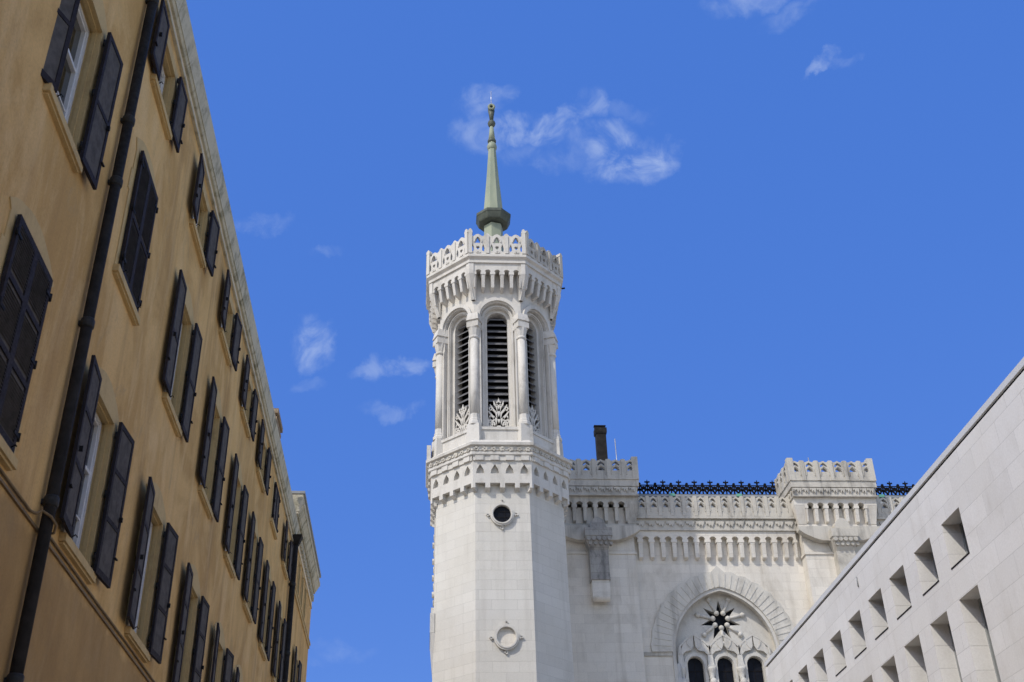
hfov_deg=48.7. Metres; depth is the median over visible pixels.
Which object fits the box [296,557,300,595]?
slender window
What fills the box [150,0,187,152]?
window
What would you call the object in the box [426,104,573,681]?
bell tower
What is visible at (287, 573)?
window
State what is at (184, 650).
window
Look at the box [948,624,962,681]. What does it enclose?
window
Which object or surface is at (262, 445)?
window
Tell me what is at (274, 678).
window
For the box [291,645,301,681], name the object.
window
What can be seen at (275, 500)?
window
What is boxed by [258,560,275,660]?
window
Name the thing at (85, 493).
window
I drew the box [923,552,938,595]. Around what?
window
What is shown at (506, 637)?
round window
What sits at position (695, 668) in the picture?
lancet window
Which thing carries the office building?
on the ground
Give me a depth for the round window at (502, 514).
52.43 m
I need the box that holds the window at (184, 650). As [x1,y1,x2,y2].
[171,562,209,681]
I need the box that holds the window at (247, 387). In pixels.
[240,354,258,441]
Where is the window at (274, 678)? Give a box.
[271,600,286,681]
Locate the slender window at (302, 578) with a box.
[300,571,303,607]
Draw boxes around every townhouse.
[0,0,302,681]
[286,491,320,681]
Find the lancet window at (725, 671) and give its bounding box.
[717,658,733,681]
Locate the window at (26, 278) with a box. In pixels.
[0,197,53,470]
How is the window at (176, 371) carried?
in the townhouse at (149, 526)
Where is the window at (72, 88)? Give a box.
[40,0,122,189]
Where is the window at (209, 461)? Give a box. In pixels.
[197,376,229,521]
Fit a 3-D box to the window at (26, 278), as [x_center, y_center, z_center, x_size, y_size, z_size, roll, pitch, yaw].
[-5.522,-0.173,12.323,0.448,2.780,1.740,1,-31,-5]
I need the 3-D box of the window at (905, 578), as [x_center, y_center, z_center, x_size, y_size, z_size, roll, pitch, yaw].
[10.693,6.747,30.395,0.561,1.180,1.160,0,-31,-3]
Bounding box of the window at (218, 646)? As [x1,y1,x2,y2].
[208,622,233,681]
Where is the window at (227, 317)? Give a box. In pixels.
[218,269,241,370]
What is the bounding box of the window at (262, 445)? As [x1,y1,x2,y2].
[256,419,271,495]
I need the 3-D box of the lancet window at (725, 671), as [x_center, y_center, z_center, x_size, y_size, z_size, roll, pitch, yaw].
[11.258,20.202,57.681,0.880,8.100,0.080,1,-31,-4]
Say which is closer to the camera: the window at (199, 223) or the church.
the window at (199, 223)
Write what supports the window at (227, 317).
in the townhouse at (149, 526)
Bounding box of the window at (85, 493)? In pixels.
[58,355,134,587]
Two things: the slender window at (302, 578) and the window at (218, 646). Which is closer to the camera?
the window at (218, 646)
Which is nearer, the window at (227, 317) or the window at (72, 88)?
the window at (72, 88)
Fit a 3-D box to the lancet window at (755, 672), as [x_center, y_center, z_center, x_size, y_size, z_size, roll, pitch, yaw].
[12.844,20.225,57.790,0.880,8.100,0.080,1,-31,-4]
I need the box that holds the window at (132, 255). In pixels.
[112,137,158,325]
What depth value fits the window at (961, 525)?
27.55 m
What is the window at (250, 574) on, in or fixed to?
in the townhouse at (149, 526)
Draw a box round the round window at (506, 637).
[489,620,523,654]
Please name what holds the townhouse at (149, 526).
on the ground
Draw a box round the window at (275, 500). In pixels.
[270,477,280,539]
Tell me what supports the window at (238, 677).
in the townhouse at (149, 526)
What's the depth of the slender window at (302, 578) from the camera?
43.86 m
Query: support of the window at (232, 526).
in the townhouse at (149, 526)
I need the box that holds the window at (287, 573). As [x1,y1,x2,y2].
[281,520,293,580]
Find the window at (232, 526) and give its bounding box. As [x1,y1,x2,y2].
[223,453,248,579]
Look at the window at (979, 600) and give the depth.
26.31 m
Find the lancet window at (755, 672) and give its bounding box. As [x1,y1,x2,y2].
[747,658,763,681]
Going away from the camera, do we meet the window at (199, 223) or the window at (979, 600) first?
the window at (199, 223)
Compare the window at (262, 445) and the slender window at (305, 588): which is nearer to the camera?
the window at (262, 445)
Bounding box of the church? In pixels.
[565,425,914,681]
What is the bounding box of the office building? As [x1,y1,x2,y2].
[764,357,1023,681]
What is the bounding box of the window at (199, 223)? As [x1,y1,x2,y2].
[189,153,219,276]
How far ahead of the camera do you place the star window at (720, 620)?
60.88 m
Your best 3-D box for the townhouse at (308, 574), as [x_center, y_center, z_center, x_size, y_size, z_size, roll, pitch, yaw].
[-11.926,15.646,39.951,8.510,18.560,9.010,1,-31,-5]
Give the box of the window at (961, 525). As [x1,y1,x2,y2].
[951,523,969,569]
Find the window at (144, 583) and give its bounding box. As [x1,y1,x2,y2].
[124,476,178,663]
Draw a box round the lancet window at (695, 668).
[688,658,703,681]
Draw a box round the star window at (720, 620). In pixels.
[704,604,734,637]
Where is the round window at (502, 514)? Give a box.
[486,499,517,529]
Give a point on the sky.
(781, 230)
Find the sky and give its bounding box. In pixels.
[186,0,1023,681]
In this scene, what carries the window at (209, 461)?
in the townhouse at (149, 526)
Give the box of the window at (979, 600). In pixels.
[978,597,1000,681]
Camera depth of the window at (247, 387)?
29.18 m
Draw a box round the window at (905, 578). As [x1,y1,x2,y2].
[897,578,911,619]
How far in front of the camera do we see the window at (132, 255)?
17.35 m
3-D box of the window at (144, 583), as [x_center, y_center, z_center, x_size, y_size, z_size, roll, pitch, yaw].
[-6.070,3.717,18.689,0.527,2.780,2.637,1,-31,-5]
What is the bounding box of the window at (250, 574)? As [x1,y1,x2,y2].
[242,511,263,623]
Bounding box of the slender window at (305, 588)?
[303,583,306,619]
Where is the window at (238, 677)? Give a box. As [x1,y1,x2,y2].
[234,664,242,681]
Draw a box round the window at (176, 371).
[162,269,202,442]

